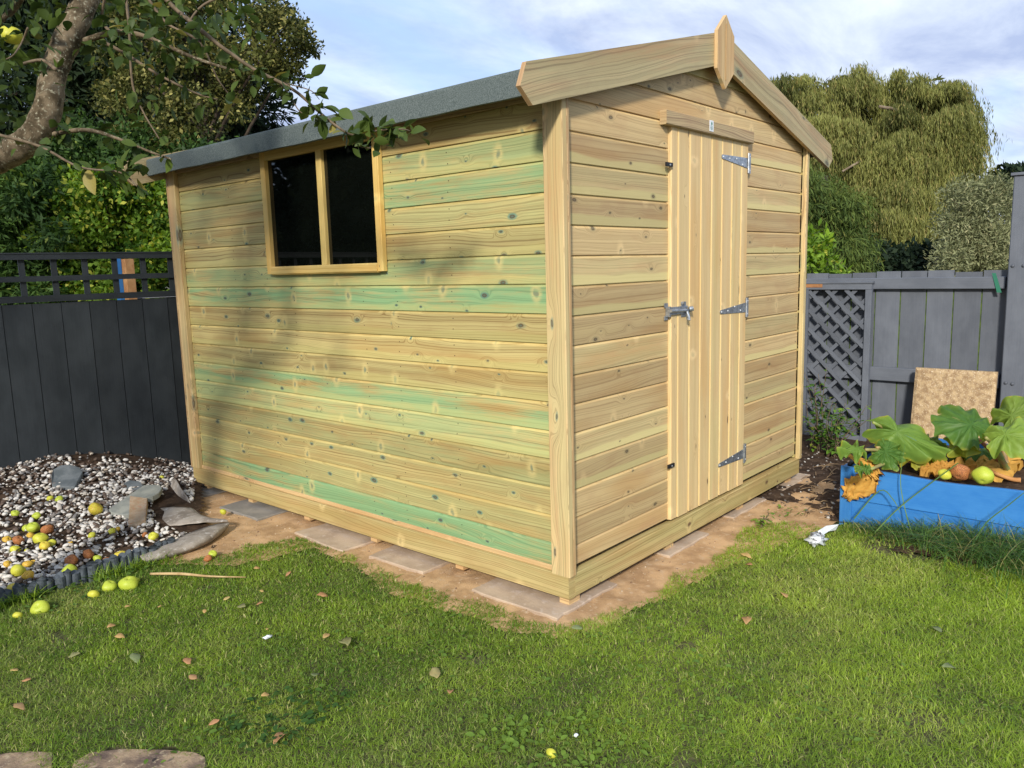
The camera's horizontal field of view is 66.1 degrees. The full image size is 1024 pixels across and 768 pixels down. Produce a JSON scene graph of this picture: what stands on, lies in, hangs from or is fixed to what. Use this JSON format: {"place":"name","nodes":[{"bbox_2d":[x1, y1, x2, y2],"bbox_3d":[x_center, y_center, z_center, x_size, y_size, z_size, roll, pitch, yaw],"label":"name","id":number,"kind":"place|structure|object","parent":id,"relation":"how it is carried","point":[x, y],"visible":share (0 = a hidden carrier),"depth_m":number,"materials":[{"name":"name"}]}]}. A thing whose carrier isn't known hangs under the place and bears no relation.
{"place":"outdoors","nodes":[
{"label":"outdoors","id":0,"kind":"place"},
{"bbox_2d":[161,467,839,638],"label":"sand","id":1,"kind":"structure","parent":0,"point":[639,588],"depth_m":3.87,"materials":[{"name":"sand"}]},
{"bbox_2d":[140,478,228,561],"bbox_3d":[-1.880,0.744,4.597,0.428,0.123,1.373,-5,9,-20],"label":"weed membrane","id":2,"kind":"object","parent":1,"relation":"on","point":[190,541],"visible":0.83,"depth_m":4.28,"materials":[{"name":"fabric"}]},
{"bbox_2d":[204,555,211,561],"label":"apple","id":3,"kind":"object","parent":1,"relation":"on","point":[207,558],"visible":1,"depth_m":3.93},
{"bbox_2d":[208,550,216,557],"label":"apple","id":4,"kind":"object","parent":1,"relation":"on","point":[213,553],"visible":0.9,"depth_m":3.98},
{"bbox_2d":[219,499,287,520],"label":"paving slab","id":5,"kind":"structure","parent":1,"relation":"on","point":[258,511],"depth_m":4.75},
{"bbox_2d":[294,523,374,551],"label":"paving slab","id":6,"kind":"structure","parent":1,"relation":"on","point":[337,538],"depth_m":4.22,"materials":[{"name":"concrete"}]},
{"bbox_2d":[369,545,450,574],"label":"paving slab","id":7,"kind":"structure","parent":1,"relation":"on","point":[406,559],"depth_m":3.86,"materials":[{"name":"stone"}]},
{"bbox_2d":[123,15,832,604],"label":"garden shed","id":8,"kind":"structure","parent":1,"relation":"on","point":[539,325],"depth_m":3.77,"materials":[{"name":"beige wood"}]},
{"bbox_2d":[259,128,387,274],"bbox_3d":[-0.992,-0.901,4.040,1.000,0.666,0.032,6,11,41],"label":"window","id":9,"kind":"structure","parent":8,"relation":"in","point":[324,212],"depth_m":4.01,"materials":[{"name":"black glass"}]},
{"bbox_2d":[664,126,750,519],"bbox_3d":[1.011,-0.305,4.020,0.076,1.874,0.897,6,11,41],"label":"door","id":10,"kind":"structure","parent":8,"relation":"in","point":[706,309],"depth_m":3.98,"materials":[{"name":"wood"}]},
{"bbox_2d":[203,479,828,618],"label":"stones","id":11,"kind":"object","parent":1,"relation":"on","point":[511,604],"visible":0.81,"depth_m":4.18,"materials":[{"name":"stone"}]},
{"bbox_2d":[472,577,616,620],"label":"paving slab","id":12,"kind":"structure","parent":1,"relation":"on","point":[543,604],"depth_m":3.39,"materials":[{"name":"stone"}]},
{"bbox_2d":[653,530,708,557],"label":"paving slab","id":13,"kind":"structure","parent":1,"relation":"on","point":[687,541],"depth_m":3.98,"materials":[{"name":"concrete"}]},
{"bbox_2d":[755,512,774,528],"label":"weed","id":14,"kind":"object","parent":1,"relation":"on","point":[763,520],"visible":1,"depth_m":4.19,"materials":[{"name":"green plant"}]},
{"bbox_2d":[0,287,1023,767],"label":"ground","id":15,"kind":"structure","parent":0,"point":[62,635],"depth_m":2.73,"materials":[{"name":"plant"}]},
{"bbox_2d":[12,612,22,618],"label":"apple","id":16,"kind":"object","parent":15,"relation":"on","point":[17,614],"visible":0.87,"depth_m":3.34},
{"bbox_2d":[13,702,24,709],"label":"fallen leaf","id":17,"kind":"object","parent":15,"relation":"on","point":[19,705],"visible":1,"depth_m":2.62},
{"bbox_2d":[0,751,52,767],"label":"stepping stone","id":18,"kind":"object","parent":15,"relation":"on","point":[10,760],"visible":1,"depth_m":2.35,"materials":[{"name":"stone"}]},
{"bbox_2d":[0,154,77,304],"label":"pinnate shrub","id":19,"kind":"object","parent":15,"relation":"on","point":[24,187],"visible":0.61,"depth_m":6.60,"materials":[{"name":"green plant"}]},
{"bbox_2d":[30,600,49,615],"bbox_3d":[-2.040,0.971,3.407,0.081,0.058,0.072,25,57,15],"label":"apple","id":20,"kind":"object","parent":15,"relation":"on","point":[42,606],"visible":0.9,"depth_m":3.39,"materials":[{"name":"food"}]},
{"bbox_2d":[0,536,175,608],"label":"lawn edging","id":21,"kind":"object","parent":15,"relation":"on","point":[67,576],"visible":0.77,"depth_m":3.72,"materials":[{"name":"grey plastic"}]},
{"bbox_2d":[0,545,182,611],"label":"rank grass","id":22,"kind":"structure","parent":15,"relation":"on","point":[101,575],"depth_m":3.76,"materials":[{"name":"plant"}]},
{"bbox_2d":[87,590,99,598],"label":"apple","id":23,"kind":"object","parent":15,"relation":"on","point":[93,593],"visible":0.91,"depth_m":3.54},
{"bbox_2d":[0,251,190,467],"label":"panel fence","id":24,"kind":"object","parent":15,"relation":"on","point":[99,376],"visible":0.45,"depth_m":5.50,"materials":[{"name":"grey paint"}]},
{"bbox_2d":[17,158,174,302],"bbox_3d":[-3.694,-0.819,7.271,2.013,2.537,1.371,0,9,13],"label":"hedge","id":25,"kind":"object","parent":15,"relation":"on","point":[100,215],"visible":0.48,"depth_m":6.82,"materials":[{"name":"green plant"}]},
{"bbox_2d":[0,451,216,588],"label":"gravel bed","id":26,"kind":"object","parent":15,"relation":"on","point":[170,497],"visible":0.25,"depth_m":4.73,"materials":[{"name":"grey gravel"}]},
{"bbox_2d":[2,536,11,541],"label":"apple","id":27,"kind":"object","parent":26,"relation":"on","point":[6,538],"visible":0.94,"depth_m":4.12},
{"bbox_2d":[3,560,11,567],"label":"apple","id":28,"kind":"object","parent":26,"relation":"on","point":[7,563],"visible":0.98,"depth_m":3.85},
{"bbox_2d":[10,546,20,551],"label":"apple","id":29,"kind":"object","parent":26,"relation":"on","point":[13,548],"visible":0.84,"depth_m":4.01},
{"bbox_2d":[11,510,19,515],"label":"apple","id":30,"kind":"object","parent":26,"relation":"on","point":[15,512],"visible":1,"depth_m":4.47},
{"bbox_2d":[10,564,26,576],"bbox_3d":[-2.362,0.893,3.765,0.071,0.063,0.051,-23,33,28],"label":"apple","id":31,"kind":"object","parent":26,"relation":"on","point":[16,570],"visible":0.91,"depth_m":3.74,"materials":[{"name":"food"}]},
{"bbox_2d":[12,536,24,544],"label":"apple","id":32,"kind":"object","parent":26,"relation":"on","point":[18,540],"visible":1,"depth_m":4.12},
{"bbox_2d":[21,570,33,579],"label":"apple","id":33,"kind":"object","parent":26,"relation":"on","point":[27,574],"visible":1,"depth_m":3.72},
{"bbox_2d":[22,560,32,566],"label":"apple","id":34,"kind":"object","parent":26,"relation":"on","point":[28,563],"visible":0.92,"depth_m":3.85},
{"bbox_2d":[16,542,40,555],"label":"twig","id":35,"kind":"object","parent":26,"relation":"on","point":[26,546],"visible":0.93,"depth_m":4.03,"materials":[{"name":"wood"}]},
{"bbox_2d":[26,532,34,537],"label":"apple","id":36,"kind":"object","parent":26,"relation":"on","point":[30,534],"visible":0.8,"depth_m":4.19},
{"bbox_2d":[26,522,39,532],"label":"apple","id":37,"kind":"object","parent":26,"relation":"on","point":[33,527],"visible":0.96,"depth_m":4.27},
{"bbox_2d":[32,512,40,519],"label":"apple","id":38,"kind":"object","parent":26,"relation":"on","point":[36,515],"visible":1,"depth_m":4.46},
{"bbox_2d":[32,533,48,543],"bbox_3d":[-2.481,0.814,4.139,0.078,0.057,0.070,10,2,0],"label":"apple","id":39,"kind":"object","parent":26,"relation":"on","point":[38,537],"visible":0.83,"depth_m":4.11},
{"bbox_2d":[39,541,50,549],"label":"apple","id":40,"kind":"object","parent":26,"relation":"on","point":[44,545],"visible":1,"depth_m":4.06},
{"bbox_2d":[40,525,53,534],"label":"apple","id":41,"kind":"object","parent":26,"relation":"on","point":[47,529],"visible":0.95,"depth_m":4.25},
{"bbox_2d":[48,539,55,546],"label":"apple","id":42,"kind":"object","parent":26,"relation":"on","point":[52,542],"visible":0.84,"depth_m":4.12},
{"bbox_2d":[47,511,76,540],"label":"twig","id":43,"kind":"object","parent":26,"relation":"on","point":[59,528],"visible":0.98,"depth_m":4.25,"materials":[{"name":"wood"}]},
{"bbox_2d":[52,465,82,489],"bbox_3d":[-2.837,0.599,5.007,0.183,0.114,0.284,-4,9,-15],"label":"slate offcut","id":44,"kind":"object","parent":26,"relation":"on","point":[67,477],"visible":0.94,"depth_m":5.00,"materials":[{"name":"stone"}]},
{"bbox_2d":[61,564,76,571],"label":"apple","id":45,"kind":"object","parent":26,"relation":"on","point":[71,567],"visible":0.45,"depth_m":3.74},
{"bbox_2d":[64,554,77,564],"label":"apple","id":46,"kind":"object","parent":26,"relation":"on","point":[72,559],"visible":0.84,"depth_m":3.88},
{"bbox_2d":[83,549,93,559],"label":"apple","id":47,"kind":"object","parent":26,"relation":"on","point":[88,553],"visible":0.99,"depth_m":3.96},
{"bbox_2d":[88,532,95,537],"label":"apple","id":48,"kind":"object","parent":26,"relation":"on","point":[91,534],"visible":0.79,"depth_m":4.23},
{"bbox_2d":[88,502,102,514],"bbox_3d":[-2.410,0.724,4.556,0.077,0.062,0.086,40,-8,-19],"label":"apple","id":49,"kind":"object","parent":26,"relation":"on","point":[94,508],"visible":1,"depth_m":4.53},
{"bbox_2d":[124,480,142,489],"bbox_3d":[-2.385,0.654,4.979,0.083,0.060,0.186,-10,12,-43],"label":"slate offcut","id":50,"kind":"object","parent":26,"relation":"on","point":[130,483],"visible":0.66,"depth_m":4.99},
{"bbox_2d":[109,485,162,518],"bbox_3d":[-2.243,0.704,4.730,0.179,0.090,0.427,0,9,9],"label":"broken paver","id":51,"kind":"object","parent":26,"relation":"on","point":[148,492],"visible":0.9,"depth_m":4.73,"materials":[{"name":"stone"}]},
{"bbox_2d":[128,496,147,528],"bbox_3d":[-2.164,0.747,4.561,0.095,0.119,0.382,-5,9,-23],"label":"broken brick","id":52,"kind":"object","parent":26,"relation":"on","point":[138,507],"visible":0.95,"depth_m":4.54,"materials":[{"name":"brick"}]},
{"bbox_2d":[148,532,158,540],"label":"apple","id":53,"kind":"object","parent":26,"relation":"on","point":[153,536],"visible":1,"depth_m":4.21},
{"bbox_2d":[102,580,117,592],"bbox_3d":[-1.853,0.935,3.626,0.064,0.052,0.072,21,3,4],"label":"apple","id":54,"kind":"object","parent":15,"relation":"on","point":[108,585],"visible":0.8,"depth_m":3.60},
{"bbox_2d":[114,633,124,637],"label":"fallen leaf","id":55,"kind":"object","parent":15,"relation":"on","point":[119,635],"visible":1,"depth_m":3.11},
{"bbox_2d":[117,259,124,299],"bbox_3d":[-3.152,-0.229,6.443,0.060,1.575,0.036,6,11,41],"label":"fence post","id":56,"kind":"object","parent":15,"relation":"on","point":[120,272],"depth_m":6.33,"materials":[{"name":"blue paint"}]},
{"bbox_2d":[12,104,239,221],"bbox_3d":[-3.929,-1.266,8.060,2.910,3.206,1.280,-1,8,6],"label":"laurel bush","id":57,"kind":"object","parent":15,"relation":"on","point":[91,152],"visible":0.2,"depth_m":7.79,"materials":[{"name":"green plant"}]},
{"bbox_2d":[118,576,138,590],"bbox_3d":[-1.771,0.927,3.641,0.089,0.064,0.079,7,18,6],"label":"apple","id":58,"kind":"object","parent":15,"relation":"on","point":[128,582],"visible":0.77,"depth_m":3.62,"materials":[{"name":"food"}]},
{"bbox_2d":[121,259,136,299],"bbox_3d":[-3.070,-0.229,6.443,0.070,1.570,0.070,6,11,41],"label":"fence post","id":59,"kind":"object","parent":15,"relation":"on","point":[128,268],"visible":0.31,"depth_m":6.32,"materials":[{"name":"brown wood"}]},
{"bbox_2d":[130,653,139,662],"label":"fallen leaf","id":60,"kind":"object","parent":15,"relation":"on","point":[135,657],"visible":1,"depth_m":2.94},
{"bbox_2d":[72,749,207,767],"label":"stepping stone","id":61,"kind":"object","parent":15,"relation":"on","point":[133,758],"visible":1,"depth_m":2.33,"materials":[{"name":"stone"}]},
{"bbox_2d":[0,0,297,229],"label":"conifer tree","id":62,"kind":"object","parent":15,"relation":"on","point":[78,84],"visible":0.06,"depth_m":10.49,"materials":[{"name":"green plant"}]},
{"bbox_2d":[183,658,190,663],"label":"fallen leaf","id":63,"kind":"object","parent":15,"relation":"on","point":[187,660],"visible":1,"depth_m":2.89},
{"bbox_2d":[189,674,197,679],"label":"fallen leaf","id":64,"kind":"object","parent":15,"relation":"on","point":[192,676],"visible":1,"depth_m":2.77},
{"bbox_2d":[150,572,245,577],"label":"dry stem","id":65,"kind":"object","parent":15,"relation":"on","point":[176,573],"visible":1,"depth_m":3.69,"materials":[{"name":"plant"}]},
{"bbox_2d":[86,0,324,153],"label":"leaved tree","id":66,"kind":"object","parent":15,"relation":"on","point":[272,54],"visible":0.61,"depth_m":8.15,"materials":[{"name":"green plant"}]},
{"bbox_2d":[200,483,226,497],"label":"paving slab","id":67,"kind":"structure","parent":15,"relation":"on","point":[207,492],"depth_m":5.18,"materials":[{"name":"stone"}]},
{"bbox_2d":[209,719,219,724],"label":"fallen leaf","id":68,"kind":"object","parent":15,"relation":"on","point":[213,721],"visible":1,"depth_m":2.49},
{"bbox_2d":[0,0,429,196],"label":"apple tree","id":69,"kind":"object","parent":15,"relation":"on","point":[35,128],"visible":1,"depth_m":2.63,"materials":[{"name":"green plant"}]},
{"bbox_2d":[1,26,22,44],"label":"apple","id":70,"kind":"object","parent":69,"relation":"hanging from","point":[14,39],"visible":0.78,"depth_m":2.53,"materials":[{"name":"food"}]},
{"bbox_2d":[339,637,350,644],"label":"fallen leaf","id":71,"kind":"object","parent":15,"relation":"on","point":[346,640],"visible":1,"depth_m":3.00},
{"bbox_2d":[5,504,806,602],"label":"lawn weeds","id":72,"kind":"object","parent":15,"relation":"on","point":[145,567],"visible":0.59,"depth_m":3.78,"materials":[{"name":"plant"}]},
{"bbox_2d":[429,667,440,677],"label":"fallen leaf","id":73,"kind":"object","parent":15,"relation":"on","point":[435,672],"visible":1,"depth_m":2.75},
{"bbox_2d":[24,584,1019,767],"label":"lawn weeds","id":74,"kind":"object","parent":15,"relation":"on","point":[508,739],"visible":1,"depth_m":2.48,"materials":[{"name":"plant"}]},
{"bbox_2d":[273,732,284,743],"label":"fallen leaf","id":75,"kind":"object","parent":74,"relation":"on","point":[277,738],"visible":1,"depth_m":2.41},
{"bbox_2d":[546,748,556,758],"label":"apple","id":76,"kind":"object","parent":15,"relation":"on","point":[550,751],"visible":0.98,"depth_m":2.29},
{"bbox_2d":[720,497,766,518],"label":"paving slab","id":77,"kind":"structure","parent":15,"relation":"on","point":[750,504],"depth_m":4.51,"materials":[{"name":"concrete"}]},
{"bbox_2d":[742,616,751,623],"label":"fallen leaf","id":78,"kind":"object","parent":15,"relation":"on","point":[747,619],"visible":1,"depth_m":3.10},
{"bbox_2d":[778,473,810,490],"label":"paving slab","id":79,"kind":"structure","parent":15,"relation":"on","point":[796,478],"depth_m":5.05,"materials":[{"name":"concrete"}]},
{"bbox_2d":[804,524,838,547],"bbox_3d":[1.570,0.764,3.986,0.094,0.081,0.267,6,11,41],"label":"foil wrapper","id":80,"kind":"object","parent":15,"relation":"on","point":[815,538],"visible":0.99,"depth_m":3.93,"materials":[{"name":"white"}]},
{"bbox_2d":[806,218,851,273],"bbox_3d":[3.001,-0.710,7.699,0.718,1.820,0.580,0,9,11],"label":"laurel sapling","id":81,"kind":"object","parent":15,"relation":"on","point":[821,249],"visible":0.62,"depth_m":7.55,"materials":[{"name":"green plant"}]},
{"bbox_2d":[806,161,887,278],"bbox_3d":[5.725,-2.507,14.476,2.215,3.321,2.590,2,9,25],"label":"cypress tree","id":82,"kind":"object","parent":15,"relation":"on","point":[841,217],"visible":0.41,"depth_m":14.04,"materials":[{"name":"green plant"}]},
{"bbox_2d":[770,61,1006,253],"bbox_3d":[10.308,-5.808,22.868,9.693,7.300,6.917,-2,8,-5],"label":"weeping willow","id":83,"kind":"object","parent":15,"relation":"on","point":[902,149],"visible":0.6,"depth_m":21.23,"materials":[{"name":"green plant"}]},
{"bbox_2d":[861,235,944,277],"bbox_3d":[9.594,-2.668,19.002,7.527,2.048,2.790,-2,8,1],"label":"boundary hedge","id":84,"kind":"object","parent":15,"relation":"on","point":[910,258],"visible":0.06,"depth_m":18.22,"materials":[{"name":"green plant"}]},
{"bbox_2d":[841,511,1023,598],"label":"rank grass","id":85,"kind":"structure","parent":15,"relation":"on","point":[1000,551],"depth_m":3.72,"materials":[{"name":"plant"}]},
{"bbox_2d":[942,663,955,668],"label":"fallen leaf","id":86,"kind":"object","parent":15,"relation":"on","point":[947,665],"visible":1,"depth_m":2.71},
{"bbox_2d":[922,171,1013,276],"bbox_3d":[10.008,-2.860,16.522,3.051,3.135,2.212,-1,8,2],"label":"silvery shrub","id":87,"kind":"object","parent":15,"relation":"on","point":[975,235],"visible":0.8,"depth_m":16.02,"materials":[{"name":"green plant"}]},
{"bbox_2d":[978,160,1023,214],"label":"distant tree","id":88,"kind":"object","parent":15,"relation":"on","point":[1009,169],"visible":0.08,"depth_m":29.41,"materials":[{"name":"green plant"}]},
{"bbox_2d":[0,0,1023,223],"label":"sky","id":89,"kind":"structure","parent":0,"point":[376,51],"materials":[{"name":"blue"}]},
{"bbox_2d":[756,434,996,567],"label":"soil","id":90,"kind":"structure","parent":0,"point":[816,478],"depth_m":4.96,"materials":[{"name":"soil"}]},
{"bbox_2d":[761,441,866,519],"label":"stones","id":91,"kind":"object","parent":90,"relation":"on","point":[781,494],"visible":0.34,"depth_m":4.86,"materials":[{"name":"stone"}]},
{"bbox_2d":[803,368,835,451],"bbox_3d":[2.248,0.191,5.791,0.215,0.642,0.263,-2,8,-1],"label":"leafy shrub","id":92,"kind":"object","parent":90,"relation":"on","point":[813,421],"visible":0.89,"depth_m":5.78,"materials":[{"name":"green plant"}]},
{"bbox_2d":[800,463,840,515],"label":"dry stalks","id":93,"kind":"object","parent":90,"relation":"on","point":[829,464],"visible":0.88,"depth_m":4.76,"materials":[{"name":"plant"}]},
{"bbox_2d":[803,402,871,456],"bbox_3d":[2.337,0.320,5.697,0.351,0.411,0.490,-5,9,-23],"label":"leafy shrub","id":94,"kind":"object","parent":90,"relation":"on","point":[831,438],"visible":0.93,"depth_m":5.68,"materials":[{"name":"green plant"}]},
{"bbox_2d":[802,281,874,440],"bbox_3d":[2.547,-0.184,6.214,0.541,1.238,0.054,6,11,41],"label":"trellis panel","id":95,"kind":"object","parent":90,"relation":"on","point":[866,320],"visible":0.85,"depth_m":6.17,"materials":[{"name":"grey paint"}]},
{"bbox_2d":[806,270,1007,434],"bbox_3d":[2.583,-0.228,6.256,2.305,1.311,0.066,6,11,41],"label":"panel fence","id":96,"kind":"object","parent":90,"relation":"on","point":[946,319],"visible":0.4,"depth_m":5.89,"materials":[{"name":"grey paint"}]},
{"bbox_2d":[992,273,1001,292],"bbox_3d":[3.352,-0.699,5.444,0.066,0.134,0.007,6,11,41],"label":"tape strip","id":97,"kind":"object","parent":96,"relation":"attached to","point":[997,285],"visible":1,"depth_m":5.44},
{"bbox_2d":[839,437,1023,545],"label":"raised planter","id":98,"kind":"object","parent":90,"relation":"on","point":[971,500],"visible":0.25,"depth_m":3.97,"materials":[{"name":"blue paint"}]},
{"bbox_2d":[841,454,910,501],"bbox_3d":[2.017,0.493,4.148,0.520,0.283,0.150,-2,8,-2],"label":"withered leaf","id":99,"kind":"object","parent":98,"relation":"hanging from","point":[865,486],"visible":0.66,"depth_m":4.14,"materials":[{"name":"plant"}]},
{"bbox_2d":[836,415,950,478],"bbox_3d":[2.015,0.334,4.128,0.778,0.322,0.350,-5,9,-23],"label":"rhubarb plant","id":100,"kind":"object","parent":98,"relation":"on","point":[888,435],"visible":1,"depth_m":4.08,"materials":[{"name":"green plant"}]},
{"bbox_2d":[918,460,953,477],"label":"dead leaf","id":101,"kind":"object","parent":98,"relation":"in","point":[928,469],"visible":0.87,"depth_m":4.08,"materials":[{"name":"plant"}]},
{"bbox_2d":[938,469,951,479],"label":"apple","id":102,"kind":"object","parent":98,"relation":"on","point":[946,475],"visible":0.87,"depth_m":3.92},
{"bbox_2d":[936,456,976,480],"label":"dead leaf","id":103,"kind":"object","parent":98,"relation":"in","point":[959,460],"visible":0.38,"depth_m":4.05,"materials":[{"name":"plant"}]},
{"bbox_2d":[950,464,969,479],"bbox_3d":[2.234,0.439,3.929,0.088,0.099,0.065,15,50,34],"label":"apple","id":104,"kind":"object","parent":98,"relation":"in","point":[959,471],"visible":0.95,"depth_m":3.90,"materials":[{"name":"food"}]},
{"bbox_2d":[930,395,1023,476],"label":"rhubarb plant","id":105,"kind":"object","parent":98,"relation":"on","point":[963,431],"visible":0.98,"depth_m":4.00,"materials":[{"name":"green plant"}]},
{"bbox_2d":[971,466,993,484],"bbox_3d":[2.303,0.449,3.849,0.102,0.091,0.074,26,53,15],"label":"apple","id":106,"kind":"object","parent":98,"relation":"in","point":[982,475],"visible":1,"depth_m":3.82,"materials":[{"name":"food"}]},
{"bbox_2d":[964,455,1014,481],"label":"dead leaf","id":107,"kind":"object","parent":98,"relation":"in","point":[992,464],"visible":0.38,"depth_m":4.03,"materials":[{"name":"plant"}]},
{"bbox_2d":[992,470,1020,482],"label":"fallen stalk","id":108,"kind":"object","parent":98,"relation":"in","point":[1009,478],"visible":0.72,"depth_m":3.95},
{"bbox_2d":[1008,457,1023,473],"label":"dead leaf","id":109,"kind":"object","parent":98,"relation":"in","point":[1017,465],"visible":0.1,"depth_m":4.12,"materials":[{"name":"plant"}]},
{"bbox_2d":[854,446,1023,545],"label":"grass stem","id":110,"kind":"object","parent":90,"relation":"on","point":[916,494],"visible":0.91,"depth_m":3.94,"materials":[{"name":"plant"}]},
{"bbox_2d":[911,367,997,443],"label":"chipboard sheet","id":111,"kind":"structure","parent":90,"relation":"on","point":[935,389],"depth_m":5.59,"materials":[{"name":"wood"}]},
{"bbox_2d":[998,172,1023,425],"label":"gate post","id":112,"kind":"object","parent":90,"relation":"on","point":[1012,378],"visible":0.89,"depth_m":5.35,"materials":[{"name":"grey paint"}]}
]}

